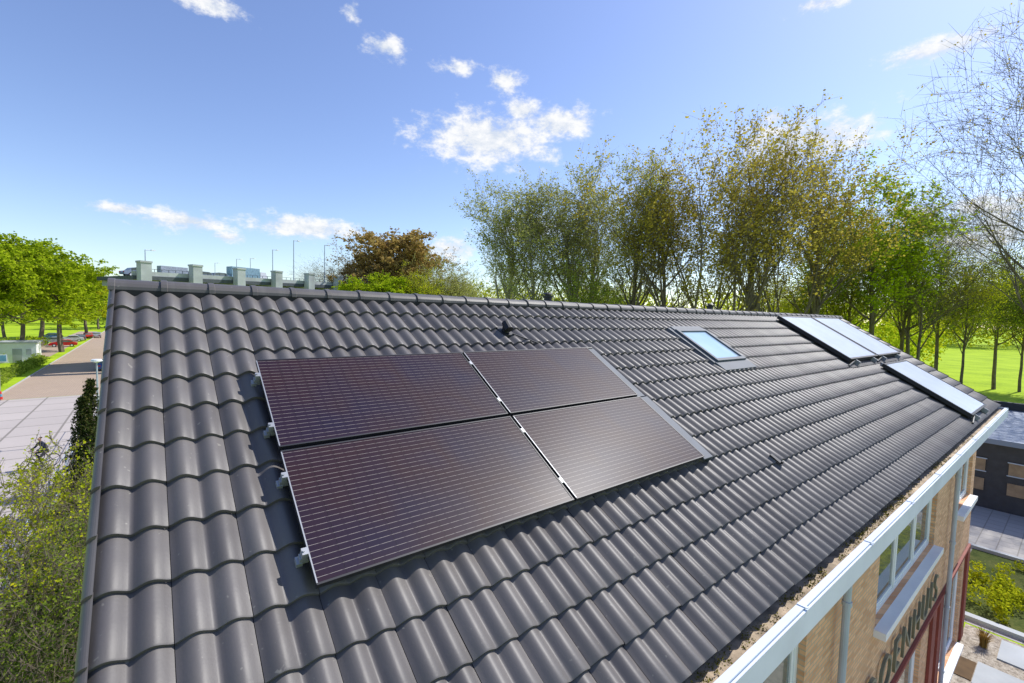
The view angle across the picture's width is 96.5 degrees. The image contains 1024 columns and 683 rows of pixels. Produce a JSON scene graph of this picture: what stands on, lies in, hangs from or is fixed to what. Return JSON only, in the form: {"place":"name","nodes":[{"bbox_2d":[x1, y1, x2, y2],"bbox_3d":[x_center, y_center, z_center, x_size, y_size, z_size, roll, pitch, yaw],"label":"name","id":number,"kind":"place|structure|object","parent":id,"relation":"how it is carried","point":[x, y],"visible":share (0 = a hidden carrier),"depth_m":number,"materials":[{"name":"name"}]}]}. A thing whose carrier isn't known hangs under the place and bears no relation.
{"place":"outdoors","nodes":[
{"label":"outdoors","id":0,"kind":"place"},
{"bbox_2d":[0,394,99,607],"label":"pavement","id":1,"kind":"structure","parent":0,"point":[23,422],"depth_m":32.56,"materials":[{"name":"concrete"}]},
{"bbox_2d":[2,331,103,614],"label":"kerb","id":2,"kind":"structure","parent":1,"relation":"on","point":[4,391],"depth_m":57.19,"materials":[{"name":"concrete"}]},
{"bbox_2d":[1,331,104,399],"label":"road","id":3,"kind":"structure","parent":0,"point":[69,374],"depth_m":56.55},
{"bbox_2d":[0,314,1023,645],"bbox_3d":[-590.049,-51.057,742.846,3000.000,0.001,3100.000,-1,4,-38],"label":"ground","id":4,"kind":"structure","parent":0,"point":[978,364],"depth_m":109.19,"materials":[{"name":"green plant"}]},
{"bbox_2d":[0,340,42,362],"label":"utility building","id":5,"kind":"structure","parent":4,"relation":"on","point":[17,350],"depth_m":68.36,"materials":[{"name":"white paint"}]},
{"bbox_2d":[0,353,49,384],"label":"hedge","id":6,"kind":"object","parent":4,"relation":"on","point":[20,367],"visible":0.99,"depth_m":57.82,"materials":[{"name":"green plant"}]},
{"bbox_2d":[0,335,50,354],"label":"hedge","id":7,"kind":"object","parent":4,"relation":"on","point":[35,338],"visible":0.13,"depth_m":93.13,"materials":[{"name":"green plant"}]},
{"bbox_2d":[0,242,65,325],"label":"maple tree","id":8,"kind":"object","parent":4,"relation":"on","point":[16,280],"visible":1,"depth_m":63.41,"materials":[{"name":"green plant"}]},
{"bbox_2d":[0,435,78,610],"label":"metal fence","id":9,"kind":"object","parent":4,"relation":"on","point":[58,469],"visible":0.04,"depth_m":19.72,"materials":[{"name":"grey metal"}]},
{"bbox_2d":[0,426,96,682],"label":"planting bed","id":10,"kind":"object","parent":4,"relation":"on","point":[63,532],"depth_m":17.01,"materials":[{"name":"green plant"}]},
{"bbox_2d":[0,537,58,633],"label":"flowering shrub","id":11,"kind":"object","parent":10,"relation":"on","point":[25,560],"visible":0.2,"depth_m":11.33,"materials":[{"name":"green plant"}]},
{"bbox_2d":[0,577,64,681],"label":"flowering shrub","id":12,"kind":"object","parent":10,"relation":"on","point":[32,599],"visible":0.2,"depth_m":10.18,"materials":[{"name":"green plant"}]},
{"bbox_2d":[8,657,59,682],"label":"flowering shrub","id":13,"kind":"object","parent":10,"relation":"on","point":[24,667],"visible":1,"depth_m":7.67,"materials":[{"name":"green plant"}]},
{"bbox_2d":[0,581,68,682],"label":"flowering shrub","id":14,"kind":"object","parent":10,"relation":"on","point":[8,643],"visible":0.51,"depth_m":9.11,"materials":[{"name":"green plant"}]},
{"bbox_2d":[0,595,80,682],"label":"flowering shrub","id":15,"kind":"object","parent":10,"relation":"on","point":[18,659],"visible":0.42,"depth_m":8.41,"materials":[{"name":"green plant"}]},
{"bbox_2d":[0,601,80,682],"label":"flowering shrub","id":16,"kind":"object","parent":10,"relation":"on","point":[33,655],"visible":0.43,"depth_m":8.89,"materials":[{"name":"green plant"}]},
{"bbox_2d":[0,524,85,682],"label":"flowering shrub","id":17,"kind":"object","parent":10,"relation":"on","point":[44,615],"visible":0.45,"depth_m":9.90,"materials":[{"name":"green plant"}]},
{"bbox_2d":[0,533,85,665],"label":"flowering shrub","id":18,"kind":"object","parent":10,"relation":"on","point":[26,568],"visible":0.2,"depth_m":10.86,"materials":[{"name":"green plant"}]},
{"bbox_2d":[0,457,87,628],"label":"flowering shrub","id":19,"kind":"object","parent":10,"relation":"on","point":[33,507],"visible":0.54,"depth_m":12.89,"materials":[{"name":"green plant"}]},
{"bbox_2d":[0,490,88,658],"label":"flowering shrub","id":20,"kind":"object","parent":10,"relation":"on","point":[35,571],"visible":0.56,"depth_m":11.04,"materials":[{"name":"green plant"}]},
{"bbox_2d":[0,487,89,600],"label":"flowering shrub","id":21,"kind":"object","parent":10,"relation":"on","point":[75,526],"visible":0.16,"depth_m":12.23,"materials":[{"name":"green plant"}]},
{"bbox_2d":[0,461,90,682],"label":"garden plants","id":22,"kind":"object","parent":10,"relation":"on","point":[59,598],"visible":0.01,"depth_m":13.34,"materials":[{"name":"green plant"}]},
{"bbox_2d":[0,430,91,580],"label":"flowering shrub","id":23,"kind":"object","parent":10,"relation":"on","point":[39,472],"visible":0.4,"depth_m":14.24,"materials":[{"name":"green plant"}]},
{"bbox_2d":[0,439,92,537],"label":"flowering shrub","id":24,"kind":"object","parent":10,"relation":"on","point":[49,470],"visible":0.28,"depth_m":17.26,"materials":[{"name":"green plant"}]},
{"bbox_2d":[54,394,96,517],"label":"spruce tree","id":25,"kind":"object","parent":10,"relation":"on","point":[84,429],"visible":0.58,"depth_m":19.83,"materials":[{"name":"green plant"}]},
{"bbox_2d":[57,378,98,488],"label":"spruce tree","id":26,"kind":"object","parent":10,"relation":"on","point":[90,389],"visible":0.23,"depth_m":22.21,"materials":[{"name":"green plant"}]},
{"bbox_2d":[0,231,99,339],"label":"maple tree","id":27,"kind":"object","parent":4,"relation":"on","point":[55,285],"visible":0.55,"depth_m":73.00,"materials":[{"name":"green plant"}]},
{"bbox_2d":[0,258,103,345],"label":"maple tree","id":28,"kind":"object","parent":4,"relation":"on","point":[42,328],"visible":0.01,"depth_m":95.51,"materials":[{"name":"green plant"}]},
{"bbox_2d":[41,331,96,356],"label":"parking bay","id":29,"kind":"object","parent":4,"relation":"on","point":[47,350],"visible":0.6,"depth_m":90.08,"materials":[{"name":"grey concrete"}]},
{"bbox_2d":[26,239,119,351],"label":"maple tree","id":30,"kind":"object","parent":4,"relation":"on","point":[91,277],"visible":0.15,"depth_m":85.11,"materials":[{"name":"green plant"}]},
{"bbox_2d":[46,274,108,337],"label":"maple tree","id":31,"kind":"object","parent":4,"relation":"on","point":[104,310],"visible":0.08,"depth_m":120.10,"materials":[{"name":"green plant"}]},
{"bbox_2d":[97,260,368,289],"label":"highway viaduct","id":32,"kind":"object","parent":4,"relation":"on","point":[143,272],"visible":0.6,"depth_m":71.86,"materials":[{"name":"concrete"}]},
{"bbox_2d":[157,266,188,273],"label":"truck","id":33,"kind":"object","parent":32,"relation":"on","point":[164,269],"visible":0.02,"depth_m":72.74,"materials":[{"name":"paint"}]},
{"bbox_2d":[226,266,266,278],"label":"truck","id":34,"kind":"object","parent":32,"relation":"on","point":[249,272],"visible":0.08,"depth_m":82.36,"materials":[{"name":"paint"}]},
{"bbox_2d":[286,249,372,281],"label":"bare tree","id":35,"kind":"object","parent":4,"relation":"on","point":[323,270],"visible":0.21,"depth_m":96.07,"materials":[{"name":"brown plant"}]},
{"bbox_2d":[331,270,394,292],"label":"green tree","id":36,"kind":"object","parent":4,"relation":"on","point":[350,286],"visible":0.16,"depth_m":79.31,"materials":[{"name":"green plant"}]},
{"bbox_2d":[319,227,418,283],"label":"copper beech","id":37,"kind":"object","parent":4,"relation":"on","point":[364,270],"visible":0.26,"depth_m":95.23,"materials":[{"name":"brown plant"}]},
{"bbox_2d":[326,226,451,292],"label":"copper beech","id":38,"kind":"object","parent":4,"relation":"on","point":[381,245],"visible":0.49,"depth_m":93.98,"materials":[{"name":"brown plant"}]},
{"bbox_2d":[366,275,428,293],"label":"green tree","id":39,"kind":"object","parent":4,"relation":"on","point":[398,290],"visible":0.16,"depth_m":81.37,"materials":[{"name":"green plant"}]},
{"bbox_2d":[389,262,449,294],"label":"green tree","id":40,"kind":"object","parent":4,"relation":"on","point":[423,287],"visible":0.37,"depth_m":84.80,"materials":[{"name":"green plant"}]},
{"bbox_2d":[381,231,470,290],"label":"copper beech","id":41,"kind":"object","parent":4,"relation":"on","point":[403,241],"visible":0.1,"depth_m":96.97,"materials":[{"name":"brown plant"}]},
{"bbox_2d":[396,249,470,296],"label":"green tree","id":42,"kind":"object","parent":4,"relation":"on","point":[440,276],"visible":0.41,"depth_m":90.83,"materials":[{"name":"green plant"}]},
{"bbox_2d":[435,261,486,297],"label":"green tree","id":43,"kind":"object","parent":4,"relation":"on","point":[458,291],"visible":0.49,"depth_m":90.66,"materials":[{"name":"green plant"}]},
{"bbox_2d":[449,169,563,299],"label":"poplar tree","id":44,"kind":"object","parent":4,"relation":"on","point":[493,244],"visible":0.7,"depth_m":59.83,"materials":[{"name":"green plant"}]},
{"bbox_2d":[469,166,589,299],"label":"poplar tree","id":45,"kind":"object","parent":4,"relation":"on","point":[519,225],"visible":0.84,"depth_m":57.72,"materials":[{"name":"green plant"}]},
{"bbox_2d":[447,278,656,305],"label":"distant trees","id":46,"kind":"object","parent":4,"relation":"on","point":[501,288],"visible":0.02,"depth_m":144.41,"materials":[{"name":"green plant"}]},
{"bbox_2d":[512,152,619,301],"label":"poplar tree","id":47,"kind":"object","parent":4,"relation":"on","point":[570,268],"visible":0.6,"depth_m":58.14,"materials":[{"name":"green plant"}]},
{"bbox_2d":[535,254,636,304],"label":"green tree","id":48,"kind":"object","parent":4,"relation":"on","point":[588,296],"visible":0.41,"depth_m":55.13,"materials":[{"name":"green plant"}]},
{"bbox_2d":[548,167,653,303],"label":"poplar tree","id":49,"kind":"object","parent":4,"relation":"on","point":[593,244],"visible":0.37,"depth_m":59.12,"materials":[{"name":"green plant"}]},
{"bbox_2d":[575,275,645,305],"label":"green tree","id":50,"kind":"object","parent":4,"relation":"on","point":[610,295],"visible":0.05,"depth_m":59.44,"materials":[{"name":"green plant"}]},
{"bbox_2d":[585,137,704,305],"bbox_3d":[15.136,-7.931,54.442,14.154,28.538,13.923,5,5,43],"label":"poplar tree","id":51,"kind":"object","parent":4,"relation":"on","point":[634,281],"visible":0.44,"depth_m":52.95,"materials":[{"name":"green plant"}]},
{"bbox_2d":[606,145,739,306],"bbox_3d":[17.856,-7.831,51.376,14.801,28.820,14.357,2,4,13],"label":"poplar tree","id":52,"kind":"object","parent":4,"relation":"on","point":[661,272],"visible":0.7,"depth_m":49.93,"materials":[{"name":"green plant"}]},
{"bbox_2d":[529,102,856,311],"bbox_3d":[19.191,-8.715,51.328,30.724,30.722,22.012,5,5,44],"label":"poplar tree","id":53,"kind":"object","parent":4,"relation":"on","point":[700,217],"visible":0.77,"depth_m":47.42,"materials":[{"name":"green plant"}]},
{"bbox_2d":[630,125,872,310],"bbox_3d":[21.923,-8.920,49.632,16.513,31.474,26.832,-1,4,-34],"label":"poplar tree","id":54,"kind":"object","parent":4,"relation":"on","point":[735,254],"visible":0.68,"depth_m":45.66,"materials":[{"name":"green plant"}]},
{"bbox_2d":[683,89,843,311],"bbox_3d":[27.852,-9.532,52.474,16.182,32.628,15.918,3,4,30],"label":"poplar tree","id":55,"kind":"object","parent":4,"relation":"on","point":[755,304],"visible":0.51,"depth_m":49.57,"materials":[{"name":"green plant"}]},
{"bbox_2d":[599,282,958,365],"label":"distant trees","id":56,"kind":"object","parent":4,"relation":"on","point":[925,346],"visible":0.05,"depth_m":92.65,"materials":[{"name":"green plant"}]},
{"bbox_2d":[754,266,806,312],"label":"green tree","id":57,"kind":"object","parent":4,"relation":"on","point":[772,300],"visible":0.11,"depth_m":73.51,"materials":[{"name":"green plant"}]},
{"bbox_2d":[766,264,838,314],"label":"green tree","id":58,"kind":"object","parent":4,"relation":"on","point":[786,308],"visible":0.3,"depth_m":67.61,"materials":[{"name":"green plant"}]},
{"bbox_2d":[677,117,946,314],"bbox_3d":[31.766,-8.776,52.543,26.713,31.334,16.440,2,3,2],"label":"poplar tree","id":59,"kind":"object","parent":4,"relation":"on","point":[776,292],"visible":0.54,"depth_m":49.83,"materials":[{"name":"green plant"}]},
{"bbox_2d":[744,127,900,314],"bbox_3d":[36.018,-9.142,54.215,15.951,32.020,16.444,5,5,42],"label":"poplar tree","id":60,"kind":"object","parent":4,"relation":"on","point":[814,307],"visible":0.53,"depth_m":52.92,"materials":[{"name":"green plant"}]},
{"bbox_2d":[792,267,880,325],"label":"green tree","id":61,"kind":"object","parent":4,"relation":"on","point":[839,305],"visible":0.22,"depth_m":64.78,"materials":[{"name":"green plant"}]},
{"bbox_2d":[760,295,947,366],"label":"distant trees","id":62,"kind":"object","parent":4,"relation":"on","point":[891,334],"visible":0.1,"depth_m":80.54,"materials":[{"name":"green plant"}]},
{"bbox_2d":[783,221,928,328],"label":"green tree","id":63,"kind":"object","parent":4,"relation":"on","point":[859,293],"visible":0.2,"depth_m":62.57,"materials":[{"name":"green plant"}]},
{"bbox_2d":[796,450,976,682],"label":"walls","id":64,"kind":"structure","parent":4,"relation":"on","point":[818,652],"depth_m":7.35,"materials":[{"name":"beige brick"}]},
{"bbox_2d":[87,291,1000,682],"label":"roof tiles","id":65,"kind":"object","parent":64,"relation":"attached to","point":[857,449],"visible":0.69,"depth_m":3.36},
{"bbox_2d":[115,289,839,318],"bbox_3d":[3.935,-0.585,10.081,19.170,0.105,0.260,-1,4,-38],"label":"ridge batten","id":66,"kind":"object","parent":65,"relation":"on","point":[239,297],"visible":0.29,"depth_m":5.32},
{"bbox_2d":[107,278,842,318],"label":"ridge tiles","id":67,"kind":"object","parent":66,"relation":"on","point":[162,285],"visible":0.92,"depth_m":5.51,"materials":[{"name":"concrete"}]},
{"bbox_2d":[251,347,712,567],"bbox_3d":[0.007,0.744,4.415,4.220,1.157,1.829,-1,4,-38],"label":"panel mounting frame","id":68,"kind":"object","parent":65,"relation":"on","point":[300,559],"visible":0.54,"depth_m":5.08,"materials":[{"name":"metal"}]},
{"bbox_2d":[256,352,507,450],"bbox_3d":[-1.074,0.430,4.052,1.975,0.035,1.000,-1,35,-38],"label":"solar panel","id":69,"kind":"object","parent":68,"relation":"attached to","point":[316,401],"visible":0.99,"depth_m":3.88,"materials":[{"name":"glass"}]},
{"bbox_2d":[280,416,573,588],"bbox_3d":[-0.537,1.019,3.391,1.975,0.035,1.000,-1,35,-38],"label":"solar panel","id":70,"kind":"object","parent":68,"relation":"attached to","point":[362,505],"visible":1,"depth_m":3.19,"materials":[{"name":"glass"}]},
{"bbox_2d":[463,347,637,415],"bbox_3d":[0.497,0.395,5.297,1.975,0.035,1.000,-1,35,-38],"label":"solar panel","id":71,"kind":"object","parent":68,"relation":"attached to","point":[517,382],"visible":0.99,"depth_m":5.16,"materials":[{"name":"glass"}]},
{"bbox_2d":[512,396,703,500],"bbox_3d":[1.034,0.983,4.636,1.975,0.035,1.000,-1,35,-38],"label":"solar panel","id":72,"kind":"object","parent":68,"relation":"attached to","point":[587,450],"visible":0.99,"depth_m":4.48,"materials":[{"name":"glass"}]},
{"bbox_2d":[496,320,537,343],"bbox_3d":[0.080,-0.134,5.994,0.455,0.168,0.437,-1,35,-38],"label":"roof vent","id":73,"kind":"object","parent":65,"relation":"on","point":[506,328],"visible":0.99,"depth_m":5.95,"materials":[{"name":"black plastic"}]},
{"bbox_2d":[74,290,1000,682],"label":"verge tiles","id":74,"kind":"object","parent":65,"relation":"on","point":[80,672],"visible":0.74,"depth_m":2.45,"materials":[{"name":"concrete"}]},
{"bbox_2d":[667,326,756,370],"bbox_3d":[3.662,0.101,8.368,1.210,0.090,1.310,-1,35,-38],"label":"skylight","id":75,"kind":"object","parent":65,"relation":"on","point":[713,348],"visible":0.98,"depth_m":8.28,"materials":[{"name":"grey metal"},{"name":"glass"}]},
{"bbox_2d":[777,315,880,367],"bbox_3d":[8.331,-0.078,12.098,2.593,0.155,2.190,-1,35,-38],"label":"solar thermal collector","id":76,"kind":"object","parent":65,"relation":"on","point":[839,344],"visible":0.98,"depth_m":11.89,"materials":[{"name":"grey glass"}]},
{"bbox_2d":[683,407,1008,682],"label":"gutter","id":77,"kind":"object","parent":65,"relation":"attached to","point":[764,656],"visible":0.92,"depth_m":4.10,"materials":[{"name":"grey paint"}]},
{"bbox_2d":[690,435,972,682],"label":"gutter moss","id":78,"kind":"object","parent":77,"relation":"in","point":[809,585],"visible":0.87,"depth_m":4.26,"materials":[{"name":"plant"}]},
{"bbox_2d":[812,317,903,362],"bbox_3d":[10.164,-0.120,13.552,2.673,0.155,2.190,-1,35,-38],"label":"solar thermal collector","id":79,"kind":"object","parent":65,"relation":"on","point":[882,350],"visible":0.88,"depth_m":13.44,"materials":[{"name":"grey glass"}]},
{"bbox_2d":[880,360,989,423],"bbox_3d":[10.764,1.172,11.665,2.623,0.155,2.210,-1,35,-38],"label":"solar thermal collector","id":80,"kind":"object","parent":65,"relation":"on","point":[964,403],"visible":0.99,"depth_m":11.46,"materials":[{"name":"grey glass"}]},
{"bbox_2d":[158,303,994,682],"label":"roof deck","id":81,"kind":"structure","parent":64,"relation":"on","point":[424,559],"depth_m":3.07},
{"bbox_2d":[763,459,977,682],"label":"windows","id":82,"kind":"structure","parent":64,"relation":"attached to","point":[902,552],"depth_m":8.72,"materials":[{"name":"white paint"}]},
{"bbox_2d":[837,467,961,682],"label":"downpipes","id":83,"kind":"object","parent":64,"relation":"attached to","point":[846,602],"visible":0.7,"depth_m":10.80,"materials":[{"name":"grey plastic"}]},
{"bbox_2d":[868,574,938,682],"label":"facade letters","id":84,"kind":"object","parent":64,"relation":"attached to","point":[913,624],"visible":1,"depth_m":8.61,"materials":[{"name":"black metal"}]},
{"bbox_2d":[891,543,970,682],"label":"red pilasters","id":85,"kind":"object","parent":64,"relation":"attached to","point":[934,617],"visible":1,"depth_m":10.75,"materials":[{"name":"red paint"}]},
{"bbox_2d":[782,146,991,334],"bbox_3d":[48.351,-8.895,59.432,20.544,31.570,19.135,3,4,22],"label":"green tree","id":86,"kind":"object","parent":4,"relation":"on","point":[914,254],"visible":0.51,"depth_m":56.59,"materials":[{"name":"green plant"}]},
{"bbox_2d":[839,226,997,351],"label":"green tree","id":87,"kind":"object","parent":4,"relation":"on","point":[901,332],"visible":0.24,"depth_m":62.70,"materials":[{"name":"green plant"}]},
{"bbox_2d":[851,163,1023,354],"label":"bare tree","id":88,"kind":"object","parent":4,"relation":"on","point":[907,343],"visible":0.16,"depth_m":61.05,"materials":[{"name":"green plant"}]},
{"bbox_2d":[857,223,1022,359],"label":"bare tree","id":89,"kind":"object","parent":4,"relation":"on","point":[920,325],"visible":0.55,"depth_m":58.27,"materials":[{"name":"green plant"}]},
{"bbox_2d":[859,184,1023,369],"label":"bare tree","id":90,"kind":"object","parent":4,"relation":"on","point":[937,336],"visible":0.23,"depth_m":63.07,"materials":[{"name":"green plant"}]},
{"bbox_2d":[864,0,1023,311],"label":"bare tree","id":91,"kind":"object","parent":4,"relation":"on","point":[1004,251],"visible":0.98,"depth_m":37.38,"materials":[{"name":"brown plant"}]},
{"bbox_2d":[882,265,1023,348],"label":"distant trees","id":92,"kind":"object","parent":4,"relation":"on","point":[978,336],"visible":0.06,"depth_m":196.01,"materials":[{"name":"green plant"}]},
{"bbox_2d":[889,0,1023,276],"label":"bare tree","id":93,"kind":"object","parent":4,"relation":"on","point":[1002,179],"visible":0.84,"depth_m":38.14,"materials":[{"name":"brown plant"}]},
{"bbox_2d":[917,240,1023,383],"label":"green tree","id":94,"kind":"object","parent":4,"relation":"on","point":[992,296],"visible":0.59,"depth_m":60.88,"materials":[{"name":"green plant"}]},
{"bbox_2d":[950,239,1023,389],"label":"green tree","id":95,"kind":"object","parent":4,"relation":"on","point":[994,367],"visible":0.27,"depth_m":65.15,"materials":[{"name":"green plant"}]},
{"bbox_2d":[964,542,1023,682],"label":"paving slabs","id":96,"kind":"structure","parent":4,"relation":"on","point":[1010,654],"depth_m":12.86,"materials":[{"name":"concrete"}]},
{"bbox_2d":[980,258,1023,391],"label":"green tree","id":97,"kind":"object","parent":4,"relation":"on","point":[1021,357],"visible":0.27,"depth_m":64.36,"materials":[{"name":"green plant"}]},
{"bbox_2d":[1001,274,1023,325],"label":"green tree","id":98,"kind":"object","parent":4,"relation":"on","point":[1012,307],"visible":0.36,"depth_m":61.39,"materials":[{"name":"green plant"}]},
{"bbox_2d":[0,0,1023,328],"label":"sky","id":99,"kind":"structure","parent":0,"point":[207,133],"materials":[{"name":"blue"}]},
{"bbox_2d":[972,626,995,648],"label":"ornamental grass","id":100,"kind":"object","parent":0,"point":[983,637],"depth_m":13.07,"materials":[{"name":"plant"}]},
{"bbox_2d":[950,624,1023,682],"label":"gravel path","id":101,"kind":"structure","parent":0,"point":[973,650],"depth_m":12.85,"materials":[{"name":"beige gravel"}]},
{"bbox_2d":[954,656,975,680],"bbox_3d":[12.142,8.767,12.304,1.000,0.030,0.400,-1,4,-38],"label":"door mat","id":102,"kind":"object","parent":101,"relation":"on","point":[965,668],"depth_m":12.24,"materials":[{"name":"brown fabric"}]},
{"bbox_2d":[964,505,1023,644],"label":"yard paving","id":103,"kind":"structure","parent":0,"point":[1000,531],"depth_m":20.38,"materials":[{"name":"grey concrete"}]},
{"bbox_2d":[965,549,1023,632],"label":"planting bed","id":104,"kind":"object","parent":103,"relation":"on","point":[991,561],"visible":0.5,"depth_m":16.07,"materials":[{"name":"green plant"}]},
{"bbox_2d":[967,560,1023,623],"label":"garden plants","id":105,"kind":"object","parent":104,"relation":"on","point":[1001,589],"visible":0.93,"depth_m":15.22,"materials":[{"name":"yellow plant"}]},
{"bbox_2d":[973,400,1023,516],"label":"flat roofed building","id":106,"kind":"structure","parent":0,"point":[998,485],"depth_m":22.84,"materials":[{"name":"brick"}]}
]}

